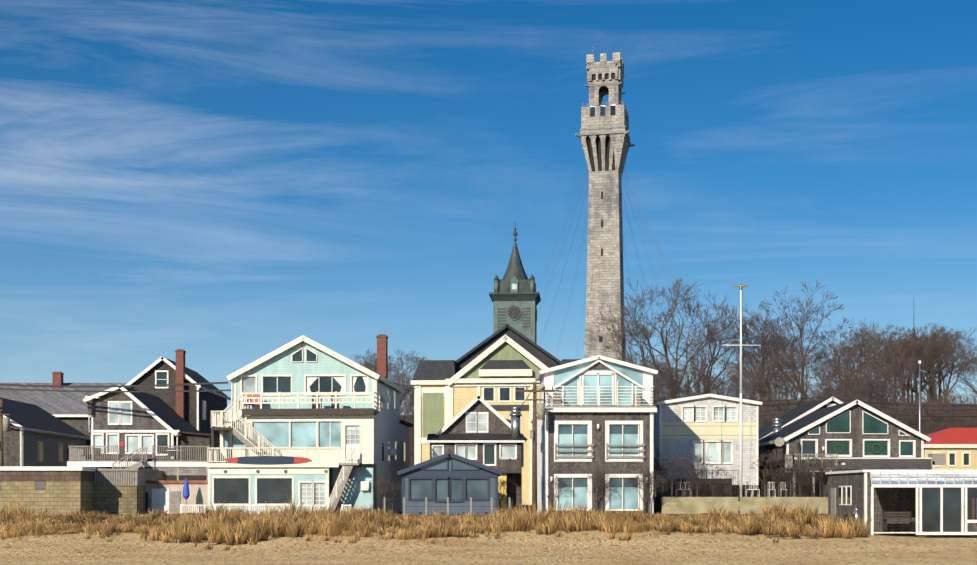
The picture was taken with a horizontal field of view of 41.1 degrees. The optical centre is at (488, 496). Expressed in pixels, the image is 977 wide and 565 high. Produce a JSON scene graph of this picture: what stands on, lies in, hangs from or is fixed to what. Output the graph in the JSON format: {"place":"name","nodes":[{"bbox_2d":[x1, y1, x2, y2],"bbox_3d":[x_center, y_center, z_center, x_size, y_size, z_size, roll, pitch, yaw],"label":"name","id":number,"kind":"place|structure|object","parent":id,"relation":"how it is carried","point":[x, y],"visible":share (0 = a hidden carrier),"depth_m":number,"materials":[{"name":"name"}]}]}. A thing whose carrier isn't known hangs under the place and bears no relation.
{"place":"outdoors","nodes":[
{"label":"outdoors","id":0,"kind":"place"},
{"bbox_2d":[67,387,219,479],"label":"house","id":1,"kind":"structure","parent":0,"point":[136,430],"depth_m":82.94,"materials":[{"name":"grey"}]},
{"bbox_2d":[0,399,976,564],"bbox_3d":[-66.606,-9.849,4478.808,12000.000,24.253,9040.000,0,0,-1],"label":"ground","id":2,"kind":"structure","parent":0,"point":[532,547],"depth_m":51.59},
{"bbox_2d":[0,399,9,465],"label":"utility pole","id":3,"kind":"object","parent":2,"relation":"on","point":[4,424],"visible":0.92,"depth_m":84.73,"materials":[{"name":"brown wood"}]},
{"bbox_2d":[0,372,151,467],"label":"house","id":4,"kind":"structure","parent":2,"relation":"on","point":[47,428],"depth_m":97.06,"materials":[{"name":"grey"}]},
{"bbox_2d":[0,466,207,514],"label":"block building","id":5,"kind":"structure","parent":2,"relation":"on","point":[54,489],"depth_m":73.38,"materials":[{"name":"concrete"}]},
{"bbox_2d":[126,349,230,435],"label":"house","id":6,"kind":"structure","parent":2,"relation":"on","point":[193,409],"depth_m":92.97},
{"bbox_2d":[183,477,189,504],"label":"folded umbrella","id":7,"kind":"object","parent":2,"relation":"on","point":[186,493],"visible":0.94,"depth_m":74.44,"materials":[{"name":"blue fabric"}]},
{"bbox_2d":[180,334,412,513],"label":"house","id":8,"kind":"structure","parent":2,"relation":"on","point":[313,422],"depth_m":76.41,"materials":[{"name":"white wood"}]},
{"bbox_2d":[349,349,406,382],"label":"tree","id":9,"kind":"object","parent":2,"relation":"on","point":[374,358],"visible":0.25,"depth_m":254.69,"materials":[{"name":"brown plant"}]},
{"bbox_2d":[365,475,401,502],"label":"shrub","id":10,"kind":"object","parent":2,"relation":"on","point":[383,484],"visible":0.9,"depth_m":73.87,"materials":[{"name":"brown plant"}]},
{"bbox_2d":[376,481,398,512],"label":"shrub","id":11,"kind":"object","parent":2,"relation":"on","point":[387,488],"visible":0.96,"depth_m":73.81,"materials":[{"name":"brown plant"}]},
{"bbox_2d":[368,358,409,384],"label":"tree","id":12,"kind":"object","parent":2,"relation":"on","point":[372,368],"visible":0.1,"depth_m":248.66,"materials":[{"name":"brown plant"}]},
{"bbox_2d":[357,346,426,402],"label":"tree","id":13,"kind":"object","parent":2,"relation":"on","point":[415,363],"visible":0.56,"depth_m":254.55,"materials":[{"name":"brown plant"}]},
{"bbox_2d":[388,364,413,420],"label":"tree","id":14,"kind":"object","parent":2,"relation":"on","point":[404,379],"visible":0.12,"depth_m":227.62,"materials":[{"name":"brown plant"}]},
{"bbox_2d":[389,373,413,419],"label":"tree","id":15,"kind":"object","parent":2,"relation":"on","point":[404,394],"visible":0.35,"depth_m":221.65,"materials":[{"name":"brown plant"}]},
{"bbox_2d":[0,496,873,550],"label":"dune grass","id":16,"kind":"structure","parent":2,"relation":"on","point":[227,527],"depth_m":60.50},
{"bbox_2d":[384,497,509,515],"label":"post fence","id":17,"kind":"object","parent":2,"relation":"on","point":[447,506],"visible":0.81,"depth_m":69.74,"materials":[{"name":"grey wood"}]},
{"bbox_2d":[397,452,502,514],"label":"sunroom","id":18,"kind":"structure","parent":2,"relation":"on","point":[457,480],"depth_m":71.27,"materials":[{"name":"blue glass"}]},
{"bbox_2d":[427,395,527,511],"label":"house","id":19,"kind":"structure","parent":2,"relation":"on","point":[479,429],"depth_m":82.93,"materials":[{"name":"grey"}]},
{"bbox_2d":[411,222,581,504],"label":"town hall","id":20,"kind":"structure","parent":2,"relation":"on","point":[502,362],"depth_m":149.83,"materials":[{"name":"wood"}]},
{"bbox_2d":[498,478,518,507],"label":"shrub","id":21,"kind":"object","parent":2,"relation":"on","point":[503,484],"visible":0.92,"depth_m":74.07,"materials":[{"name":"brown plant"}]},
{"bbox_2d":[515,382,553,509],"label":"utility pole","id":22,"kind":"object","parent":2,"relation":"on","point":[538,411],"visible":0.94,"depth_m":73.24,"materials":[{"name":"brown wood"}]},
{"bbox_2d":[540,474,574,509],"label":"shrub","id":23,"kind":"object","parent":2,"relation":"on","point":[551,493],"visible":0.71,"depth_m":74.05,"materials":[{"name":"brown plant"}]},
{"bbox_2d":[531,355,657,513],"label":"house","id":24,"kind":"structure","parent":2,"relation":"on","point":[600,410],"depth_m":74.45,"materials":[{"name":"grey"}]},
{"bbox_2d":[580,466,618,512],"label":"shrub","id":25,"kind":"object","parent":2,"relation":"on","point":[598,475],"visible":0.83,"depth_m":73.82,"materials":[{"name":"brown plant"}]},
{"bbox_2d":[585,477,619,510],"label":"shrub","id":26,"kind":"object","parent":2,"relation":"on","point":[600,486],"visible":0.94,"depth_m":73.91,"materials":[{"name":"brown plant"}]},
{"bbox_2d":[575,52,634,361],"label":"pilgrim monument","id":27,"kind":"object","parent":2,"relation":"on","point":[603,135],"visible":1,"depth_m":300.02,"materials":[{"name":"stone"}]},
{"bbox_2d":[537,164,727,384],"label":"monument light strings","id":28,"kind":"object","parent":27,"relation":"hanging from","point":[609,250],"visible":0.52,"depth_m":300.90,"materials":[{"name":"grey"}]},
{"bbox_2d":[583,308,678,365],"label":"tree","id":29,"kind":"object","parent":2,"relation":"on","point":[608,347],"visible":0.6,"depth_m":248.97,"materials":[{"name":"brown plant"}]},
{"bbox_2d":[625,470,670,513],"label":"shrub","id":30,"kind":"object","parent":2,"relation":"on","point":[663,488],"visible":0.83,"depth_m":74.05,"materials":[{"name":"brown plant"}]},
{"bbox_2d":[629,470,666,512],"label":"shrub","id":31,"kind":"object","parent":2,"relation":"on","point":[645,477],"visible":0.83,"depth_m":74.04,"materials":[{"name":"brown plant"}]},
{"bbox_2d":[620,348,702,400],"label":"tree","id":32,"kind":"object","parent":2,"relation":"on","point":[671,379],"visible":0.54,"depth_m":217.16,"materials":[{"name":"brown plant"}]},
{"bbox_2d":[644,359,690,400],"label":"tree","id":33,"kind":"object","parent":2,"relation":"on","point":[665,370],"visible":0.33,"depth_m":221.48,"materials":[{"name":"brown plant"}]},
{"bbox_2d":[594,278,749,397],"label":"tree","id":34,"kind":"object","parent":2,"relation":"on","point":[689,305],"visible":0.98,"depth_m":235.51,"materials":[{"name":"brown plant"}]},
{"bbox_2d":[653,372,709,400],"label":"tree","id":35,"kind":"object","parent":2,"relation":"on","point":[657,391],"visible":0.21,"depth_m":204.45,"materials":[{"name":"brown plant"}]},
{"bbox_2d":[657,350,712,390],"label":"tree","id":36,"kind":"object","parent":2,"relation":"on","point":[700,362],"visible":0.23,"depth_m":256.94,"materials":[{"name":"brown plant"}]},
{"bbox_2d":[653,346,746,397],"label":"tree","id":37,"kind":"object","parent":2,"relation":"on","point":[703,378],"visible":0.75,"depth_m":210.09,"materials":[{"name":"brown plant"}]},
{"bbox_2d":[673,333,732,393],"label":"tree","id":38,"kind":"object","parent":2,"relation":"on","point":[701,340],"visible":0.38,"depth_m":273.30,"materials":[{"name":"brown plant"}]},
{"bbox_2d":[653,394,762,485],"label":"house","id":39,"kind":"structure","parent":2,"relation":"on","point":[693,425],"depth_m":82.53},
{"bbox_2d":[657,307,772,389],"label":"tree","id":40,"kind":"object","parent":2,"relation":"on","point":[709,343],"visible":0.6,"depth_m":255.40,"materials":[{"name":"brown plant"}]},
{"bbox_2d":[685,319,744,375],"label":"tree","id":41,"kind":"object","parent":2,"relation":"on","point":[711,340],"visible":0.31,"depth_m":268.88,"materials":[{"name":"brown plant"}]},
{"bbox_2d":[682,366,767,400],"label":"tree","id":42,"kind":"object","parent":2,"relation":"on","point":[721,384],"visible":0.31,"depth_m":215.89,"materials":[{"name":"brown plant"}]},
{"bbox_2d":[705,364,770,400],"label":"tree","id":43,"kind":"object","parent":2,"relation":"on","point":[732,378],"visible":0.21,"depth_m":234.24,"materials":[{"name":"brown plant"}]},
{"bbox_2d":[653,469,828,513],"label":"patio","id":44,"kind":"structure","parent":2,"relation":"on","point":[689,502],"depth_m":75.59,"materials":[{"name":"yellow concrete"}]},
{"bbox_2d":[653,453,674,496],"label":"shrub","id":45,"kind":"object","parent":44,"relation":"on","point":[655,459],"visible":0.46,"depth_m":75.75,"materials":[{"name":"brown plant"}]},
{"bbox_2d":[653,465,677,497],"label":"shrub","id":46,"kind":"object","parent":44,"relation":"on","point":[660,478],"visible":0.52,"depth_m":76.47,"materials":[{"name":"brown plant"}]},
{"bbox_2d":[653,453,699,496],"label":"shrub","id":47,"kind":"object","parent":44,"relation":"on","point":[676,467],"visible":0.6,"depth_m":76.47,"materials":[{"name":"brown plant"}]},
{"bbox_2d":[672,451,715,496],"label":"shrub","id":48,"kind":"object","parent":44,"relation":"on","point":[696,461],"visible":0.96,"depth_m":76.02,"materials":[{"name":"brown plant"}]},
{"bbox_2d":[698,466,735,496],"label":"shrub","id":49,"kind":"object","parent":44,"relation":"on","point":[700,475],"visible":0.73,"depth_m":76.27,"materials":[{"name":"brown plant"}]},
{"bbox_2d":[720,284,761,496],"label":"flagpole","id":50,"kind":"object","parent":44,"relation":"on","point":[741,345],"visible":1,"depth_m":77.49,"materials":[{"name":"white"}]},
{"bbox_2d":[747,449,805,496],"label":"bare tree","id":51,"kind":"object","parent":44,"relation":"on","point":[773,459],"visible":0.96,"depth_m":76.17,"materials":[{"name":"brown plant"}]},
{"bbox_2d":[780,459,816,496],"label":"bare tree","id":52,"kind":"object","parent":44,"relation":"on","point":[796,465],"visible":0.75,"depth_m":75.98,"materials":[{"name":"brown plant"}]},
{"bbox_2d":[793,450,837,496],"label":"bare tree","id":53,"kind":"object","parent":44,"relation":"on","point":[813,460],"visible":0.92,"depth_m":76.08,"materials":[{"name":"brown plant"}]},
{"bbox_2d":[799,463,836,496],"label":"bare tree","id":54,"kind":"object","parent":44,"relation":"on","point":[825,467],"visible":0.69,"depth_m":76.29,"materials":[{"name":"brown plant"}]},
{"bbox_2d":[702,381,780,428],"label":"tree","id":55,"kind":"object","parent":2,"relation":"on","point":[764,407],"visible":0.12,"depth_m":152.74,"materials":[{"name":"brown plant"}]},
{"bbox_2d":[713,323,780,399],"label":"tree","id":56,"kind":"object","parent":2,"relation":"on","point":[754,348],"visible":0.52,"depth_m":250.14,"materials":[{"name":"brown plant"}]},
{"bbox_2d":[715,356,803,406],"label":"tree","id":57,"kind":"object","parent":2,"relation":"on","point":[748,366],"visible":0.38,"depth_m":237.78,"materials":[{"name":"brown plant"}]},
{"bbox_2d":[719,324,800,400],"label":"tree","id":58,"kind":"object","parent":2,"relation":"on","point":[783,340],"visible":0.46,"depth_m":252.51,"materials":[{"name":"brown plant"}]},
{"bbox_2d":[724,355,798,398],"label":"tree","id":59,"kind":"object","parent":2,"relation":"on","point":[743,359],"visible":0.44,"depth_m":238.30,"materials":[{"name":"brown plant"}]},
{"bbox_2d":[742,402,780,496],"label":"tree","id":60,"kind":"object","parent":2,"relation":"on","point":[766,421],"visible":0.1,"depth_m":157.70,"materials":[{"name":"brown plant"}]},
{"bbox_2d":[724,368,802,413],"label":"tree","id":61,"kind":"object","parent":2,"relation":"on","point":[761,386],"visible":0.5,"depth_m":230.25,"materials":[{"name":"brown plant"}]},
{"bbox_2d":[729,342,798,415],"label":"tree","id":62,"kind":"object","parent":2,"relation":"on","point":[772,360],"visible":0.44,"depth_m":238.62,"materials":[{"name":"brown plant"}]},
{"bbox_2d":[746,388,794,496],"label":"tree","id":63,"kind":"object","parent":2,"relation":"on","point":[759,470],"visible":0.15,"depth_m":170.56,"materials":[{"name":"brown plant"}]},
{"bbox_2d":[732,311,824,409],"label":"tree","id":64,"kind":"object","parent":2,"relation":"on","point":[791,338],"visible":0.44,"depth_m":259.44,"materials":[{"name":"brown plant"}]},
{"bbox_2d":[760,391,797,481],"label":"tree","id":65,"kind":"object","parent":2,"relation":"on","point":[777,479],"visible":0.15,"depth_m":199.79,"materials":[{"name":"brown plant"}]},
{"bbox_2d":[758,392,807,496],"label":"tree","id":66,"kind":"object","parent":2,"relation":"on","point":[775,398],"visible":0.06,"depth_m":177.97,"materials":[{"name":"brown plant"}]},
{"bbox_2d":[718,280,854,403],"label":"tree","id":67,"kind":"object","parent":2,"relation":"on","point":[764,326],"visible":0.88,"depth_m":241.22,"materials":[{"name":"brown plant"}]},
{"bbox_2d":[743,359,831,414],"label":"tree","id":68,"kind":"object","parent":2,"relation":"on","point":[778,374],"visible":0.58,"depth_m":216.09,"materials":[{"name":"brown plant"}]},
{"bbox_2d":[763,342,828,407],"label":"tree","id":69,"kind":"object","parent":2,"relation":"on","point":[793,362],"visible":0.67,"depth_m":232.97,"materials":[{"name":"brown plant"}]},
{"bbox_2d":[758,397,842,468],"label":"house","id":70,"kind":"structure","parent":2,"relation":"on","point":[786,419],"depth_m":93.26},
{"bbox_2d":[816,400,818,496],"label":"utility pole","id":71,"kind":"object","parent":2,"relation":"on","point":[817,489],"visible":0.06,"depth_m":107.61,"materials":[{"name":"brown wood"}]},
{"bbox_2d":[0,381,976,420],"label":"wires","id":72,"kind":"object","parent":71,"relation":"attached to","point":[383,383],"visible":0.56,"depth_m":81.08,"materials":[{"name":"black"}]},
{"bbox_2d":[767,355,881,473],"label":"tree","id":73,"kind":"object","parent":2,"relation":"on","point":[832,374],"visible":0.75,"depth_m":207.91,"materials":[{"name":"brown plant"}]},
{"bbox_2d":[791,383,863,405],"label":"tree","id":74,"kind":"object","parent":2,"relation":"on","point":[827,393],"visible":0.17,"depth_m":207.84,"materials":[{"name":"brown plant"}]},
{"bbox_2d":[807,351,863,390],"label":"tree","id":75,"kind":"object","parent":2,"relation":"on","point":[827,366],"visible":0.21,"depth_m":250.79,"materials":[{"name":"brown plant"}]},
{"bbox_2d":[770,387,911,420],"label":"tree","id":76,"kind":"object","parent":2,"relation":"on","point":[855,388],"visible":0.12,"depth_m":159.01,"materials":[{"name":"brown plant"}]},
{"bbox_2d":[758,400,931,496],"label":"house","id":77,"kind":"structure","parent":2,"relation":"on","point":[855,435],"depth_m":81.65,"materials":[{"name":"grey"}]},
{"bbox_2d":[811,364,881,400],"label":"tree","id":78,"kind":"object","parent":2,"relation":"on","point":[848,380],"visible":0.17,"depth_m":222.52,"materials":[{"name":"brown plant"}]},
{"bbox_2d":[809,332,886,391],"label":"tree","id":79,"kind":"object","parent":2,"relation":"on","point":[847,356],"visible":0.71,"depth_m":235.94,"materials":[{"name":"brown plant"}]},
{"bbox_2d":[801,363,900,403],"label":"tree","id":80,"kind":"object","parent":2,"relation":"on","point":[841,380],"visible":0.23,"depth_m":221.65,"materials":[{"name":"brown plant"}]},
{"bbox_2d":[809,320,902,382],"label":"tree","id":81,"kind":"object","parent":2,"relation":"on","point":[855,338],"visible":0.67,"depth_m":248.06,"materials":[{"name":"brown plant"}]},
{"bbox_2d":[818,365,908,411],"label":"tree","id":82,"kind":"object","parent":2,"relation":"on","point":[854,380],"visible":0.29,"depth_m":205.80,"materials":[{"name":"brown plant"}]},
{"bbox_2d":[837,360,922,417],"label":"tree","id":83,"kind":"object","parent":2,"relation":"on","point":[877,384],"visible":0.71,"depth_m":203.43,"materials":[{"name":"brown plant"}]},
{"bbox_2d":[825,335,937,402],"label":"tree","id":84,"kind":"object","parent":2,"relation":"on","point":[848,346],"visible":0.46,"depth_m":249.84,"materials":[{"name":"brown plant"}]},
{"bbox_2d":[843,321,919,405],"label":"tree","id":85,"kind":"object","parent":2,"relation":"on","point":[897,328],"visible":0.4,"depth_m":269.69,"materials":[{"name":"brown plant"}]},
{"bbox_2d":[845,332,932,414],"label":"tree","id":86,"kind":"object","parent":2,"relation":"on","point":[888,343],"visible":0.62,"depth_m":243.58,"materials":[{"name":"brown plant"}]},
{"bbox_2d":[859,350,937,410],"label":"tree","id":87,"kind":"object","parent":2,"relation":"on","point":[897,364],"visible":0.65,"depth_m":223.06,"materials":[{"name":"brown plant"}]},
{"bbox_2d":[860,354,937,406],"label":"tree","id":88,"kind":"object","parent":2,"relation":"on","point":[901,372],"visible":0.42,"depth_m":238.37,"materials":[{"name":"brown plant"}]},
{"bbox_2d":[825,470,976,534],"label":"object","id":89,"kind":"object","parent":2,"relation":"on","point":[939,502],"visible":0.96,"depth_m":63.12,"materials":[{"name":"grey"}]},
{"bbox_2d":[842,505,856,524],"bbox_3d":[18.557,0.955,65.091,1.606,1.000,0.660,0,0,-1],"label":"tank and bin","id":90,"kind":"object","parent":89,"relation":"on","point":[849,516],"visible":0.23,"depth_m":64.89,"materials":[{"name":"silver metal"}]},
{"bbox_2d":[882,511,913,529],"bbox_3d":[19.599,1.162,62.326,1.416,0.920,0.440,0,0,-1],"label":"bench","id":91,"kind":"object","parent":89,"relation":"in","point":[884,525],"visible":1,"depth_m":62.50,"materials":[{"name":"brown wood"}]},
{"bbox_2d":[863,331,945,414],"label":"tree","id":92,"kind":"object","parent":2,"relation":"on","point":[900,336],"visible":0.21,"depth_m":257.32,"materials":[{"name":"brown plant"}]},
{"bbox_2d":[872,326,942,402],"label":"tree","id":93,"kind":"object","parent":2,"relation":"on","point":[916,385],"visible":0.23,"depth_m":257.00,"materials":[{"name":"brown plant"}]},
{"bbox_2d":[881,327,954,401],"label":"tree","id":94,"kind":"object","parent":2,"relation":"on","point":[925,358],"visible":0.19,"depth_m":254.30,"materials":[{"name":"brown plant"}]},
{"bbox_2d":[886,332,954,406],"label":"tree","id":95,"kind":"object","parent":2,"relation":"on","point":[924,360],"visible":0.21,"depth_m":255.55,"materials":[{"name":"brown plant"}]},
{"bbox_2d":[887,400,960,433],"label":"tree","id":96,"kind":"object","parent":2,"relation":"on","point":[910,420],"visible":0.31,"depth_m":158.14,"materials":[{"name":"brown plant"}]},
{"bbox_2d":[876,345,972,407],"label":"tree","id":97,"kind":"object","parent":2,"relation":"on","point":[950,369],"visible":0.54,"depth_m":245.96,"materials":[{"name":"brown plant"}]},
{"bbox_2d":[893,323,972,398],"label":"tree","id":98,"kind":"object","parent":2,"relation":"on","point":[934,335],"visible":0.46,"depth_m":255.18,"materials":[{"name":"brown plant"}]},
{"bbox_2d":[891,384,976,434],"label":"tree","id":99,"kind":"object","parent":2,"relation":"on","point":[905,406],"visible":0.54,"depth_m":158.47,"materials":[{"name":"brown plant"}]},
{"bbox_2d":[912,417,961,434],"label":"tree","id":100,"kind":"object","parent":2,"relation":"on","point":[929,432],"visible":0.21,"depth_m":153.00,"materials":[{"name":"brown plant"}]},
{"bbox_2d":[902,323,975,402],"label":"tree","id":101,"kind":"object","parent":2,"relation":"on","point":[946,354],"visible":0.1,"depth_m":268.75,"materials":[{"name":"brown plant"}]},
{"bbox_2d":[904,327,976,406],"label":"tree","id":102,"kind":"object","parent":2,"relation":"on","point":[952,357],"visible":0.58,"depth_m":250.69,"materials":[{"name":"brown plant"}]},
{"bbox_2d":[915,385,976,431],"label":"tree","id":103,"kind":"object","parent":2,"relation":"on","point":[959,412],"visible":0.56,"depth_m":159.91,"materials":[{"name":"brown plant"}]},
{"bbox_2d":[924,428,976,469],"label":"house","id":104,"kind":"structure","parent":2,"relation":"on","point":[951,449],"depth_m":119.97,"materials":[{"name":"yellow"}]},
{"bbox_2d":[928,323,976,405],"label":"tree","id":105,"kind":"object","parent":2,"relation":"on","point":[939,391],"visible":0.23,"depth_m":274.69,"materials":[{"name":"brown plant"}]},
{"bbox_2d":[934,376,976,419],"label":"tree","id":106,"kind":"object","parent":2,"relation":"on","point":[961,396],"visible":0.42,"depth_m":224.98,"materials":[{"name":"brown plant"}]},
{"bbox_2d":[939,349,976,393],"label":"tree","id":107,"kind":"object","parent":2,"relation":"on","point":[960,377],"visible":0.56,"depth_m":255.33,"materials":[{"name":"brown plant"}]},
{"bbox_2d":[954,353,976,419],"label":"tree","id":108,"kind":"object","parent":2,"relation":"on","point":[963,365],"visible":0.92,"depth_m":238.05,"materials":[{"name":"brown plant"}]},
{"bbox_2d":[0,0,976,414],"label":"sky","id":109,"kind":"structure","parent":0,"point":[224,183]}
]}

